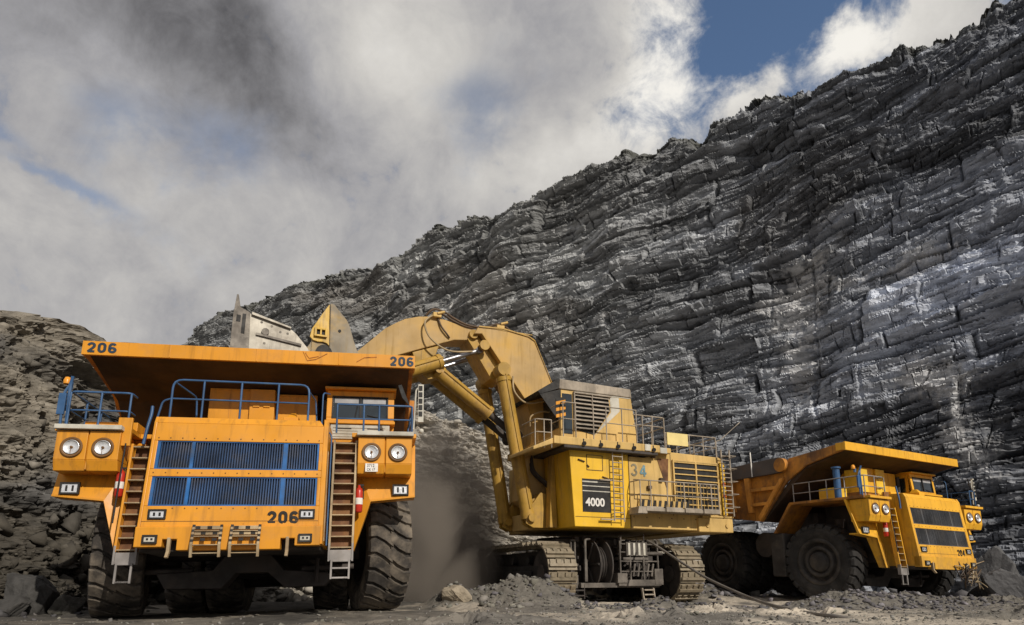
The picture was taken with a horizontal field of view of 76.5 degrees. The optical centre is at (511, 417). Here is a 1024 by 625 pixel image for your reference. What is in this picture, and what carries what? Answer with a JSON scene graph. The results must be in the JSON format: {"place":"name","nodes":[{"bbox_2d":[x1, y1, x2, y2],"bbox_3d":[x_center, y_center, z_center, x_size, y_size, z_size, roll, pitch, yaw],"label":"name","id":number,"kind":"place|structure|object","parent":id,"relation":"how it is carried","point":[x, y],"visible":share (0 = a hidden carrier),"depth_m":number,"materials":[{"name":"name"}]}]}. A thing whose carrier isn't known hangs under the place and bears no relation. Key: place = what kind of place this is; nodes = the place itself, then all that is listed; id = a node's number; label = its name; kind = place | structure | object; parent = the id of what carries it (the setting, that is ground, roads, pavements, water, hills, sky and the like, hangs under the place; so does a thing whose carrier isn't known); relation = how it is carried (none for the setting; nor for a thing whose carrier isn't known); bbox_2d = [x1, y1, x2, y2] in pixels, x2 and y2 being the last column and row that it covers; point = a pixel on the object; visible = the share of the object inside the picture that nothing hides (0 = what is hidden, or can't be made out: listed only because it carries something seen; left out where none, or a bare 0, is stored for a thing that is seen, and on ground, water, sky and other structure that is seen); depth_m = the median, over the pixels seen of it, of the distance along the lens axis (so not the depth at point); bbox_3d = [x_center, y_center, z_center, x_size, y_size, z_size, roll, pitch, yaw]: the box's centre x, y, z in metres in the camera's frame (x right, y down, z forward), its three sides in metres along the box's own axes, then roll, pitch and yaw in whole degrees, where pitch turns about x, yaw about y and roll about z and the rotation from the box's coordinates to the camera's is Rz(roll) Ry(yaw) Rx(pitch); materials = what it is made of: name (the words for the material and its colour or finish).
{"place":"outdoors","nodes":[
{"label":"outdoors","id":0,"kind":"place"},
{"bbox_2d":[0,310,706,604],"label":"spoil bank","id":1,"kind":"structure","parent":0,"point":[23,411],"depth_m":26.29,"materials":[{"name":"grey stone"}]},
{"bbox_2d":[0,317,706,608],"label":"rubble","id":2,"kind":"object","parent":1,"relation":"on","point":[70,552],"visible":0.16,"depth_m":23.27,"materials":[{"name":"grey stone"}]},
{"bbox_2d":[0,0,1009,344],"label":"sky","id":3,"kind":"structure","parent":0,"point":[163,163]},
{"bbox_2d":[0,573,1023,624],"bbox_3d":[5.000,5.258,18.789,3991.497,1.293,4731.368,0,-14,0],"label":"ground","id":4,"kind":"structure","parent":0,"point":[295,613],"depth_m":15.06,"materials":[{"name":"grey gravel"}]},
{"bbox_2d":[0,595,32,616],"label":"boulder","id":5,"kind":"object","parent":4,"relation":"on","point":[14,605],"visible":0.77,"depth_m":15.17,"materials":[{"name":"grey stone"}]},
{"bbox_2d":[4,572,59,614],"bbox_3d":[-11.917,4.598,15.997,1.167,1.517,1.153,-4,-14,15],"label":"boulder","id":6,"kind":"object","parent":4,"relation":"on","point":[41,592],"visible":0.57,"depth_m":15.80,"materials":[{"name":"grey stone"}]},
{"bbox_2d":[47,594,84,614],"bbox_3d":[-11.126,4.747,16.236,0.594,0.629,0.720,1,-14,-3],"label":"boulder","id":7,"kind":"object","parent":4,"relation":"on","point":[66,604],"visible":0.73,"depth_m":16.02,"materials":[{"name":"grey stone"}]},
{"bbox_2d":[51,341,423,617],"bbox_3d":[-6.878,2.475,18.776,7.869,6.124,11.470,2,-16,-12],"label":"haul truck","id":8,"kind":"object","parent":4,"relation":"on","point":[248,470],"visible":0.98,"depth_m":14.70,"materials":[{"name":"orange paint"}]},
{"bbox_2d":[113,467,126,497],"bbox_3d":[-8.293,1.377,13.756,0.198,0.640,0.176,2,-16,-12],"label":"fire extinguisher","id":9,"kind":"object","parent":8,"relation":"attached to","point":[122,484],"visible":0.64,"depth_m":13.69,"materials":[{"name":"red paint"}]},
{"bbox_2d":[355,484,363,512],"bbox_3d":[-3.448,1.833,14.669,0.198,0.640,0.176,2,-16,-12],"label":"fire extinguisher","id":10,"kind":"object","parent":8,"relation":"attached to","point":[359,499],"visible":0.96,"depth_m":14.60,"materials":[{"name":"red paint"}]},
{"bbox_2d":[441,585,471,601],"bbox_3d":[-1.608,5.183,18.912,0.908,0.596,0.655,4,-14,-16],"label":"boulder","id":11,"kind":"object","parent":4,"relation":"on","point":[459,593],"visible":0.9,"depth_m":18.70,"materials":[{"name":"beige stone"}]},
{"bbox_2d":[230,294,739,602],"bbox_3d":[-0.860,1.820,28.365,21.761,12.136,9.305,6,-15,-23],"label":"mining excavator","id":12,"kind":"object","parent":4,"relation":"on","point":[595,487],"visible":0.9,"depth_m":26.96,"materials":[{"name":"metal"}]},
{"bbox_2d":[646,540,850,617],"bbox_3d":[6.243,4.466,19.162,1.324,2.402,13.348,3,-14,-11],"label":"power cable","id":13,"kind":"object","parent":4,"relation":"on","point":[827,615],"visible":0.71,"depth_m":18.73,"materials":[{"name":"grey rubber"}]},
{"bbox_2d":[700,441,987,596],"bbox_3d":[14.365,5.098,30.027,7.928,6.355,11.733,8,-15,-26],"label":"haul truck","id":14,"kind":"object","parent":4,"relation":"on","point":[830,510],"visible":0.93,"depth_m":26.98,"materials":[{"name":"orange paint"}]},
{"bbox_2d":[883,523,888,536],"bbox_3d":[14.333,4.249,24.899,0.198,0.640,0.176,8,-15,-26],"label":"fire extinguisher","id":15,"kind":"object","parent":14,"relation":"attached to","point":[885,530],"visible":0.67,"depth_m":24.82,"materials":[{"name":"red paint"}]},
{"bbox_2d":[967,584,987,596],"bbox_3d":[19.468,7.452,26.630,1.452,1.193,2.026,-1,-14,3],"label":"boulder","id":16,"kind":"object","parent":4,"relation":"on","point":[977,591],"visible":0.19,"depth_m":26.14,"materials":[{"name":"black stone"}]},
{"bbox_2d":[965,546,1019,591],"bbox_3d":[22.755,7.942,30.654,2.676,3.665,2.291,-5,-14,18],"label":"boulder","id":17,"kind":"object","parent":4,"relation":"on","point":[994,557],"visible":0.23,"depth_m":30.27,"materials":[{"name":"grey stone"}]},
{"bbox_2d":[980,568,1023,597],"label":"boulder","id":18,"kind":"object","parent":4,"relation":"on","point":[1000,582],"visible":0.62,"depth_m":25.06,"materials":[{"name":"grey stone"}]},
{"bbox_2d":[182,0,1023,595],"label":"cliff","id":19,"kind":"structure","parent":0,"point":[830,262],"depth_m":51.92,"materials":[{"name":"grey stone"}]}
]}

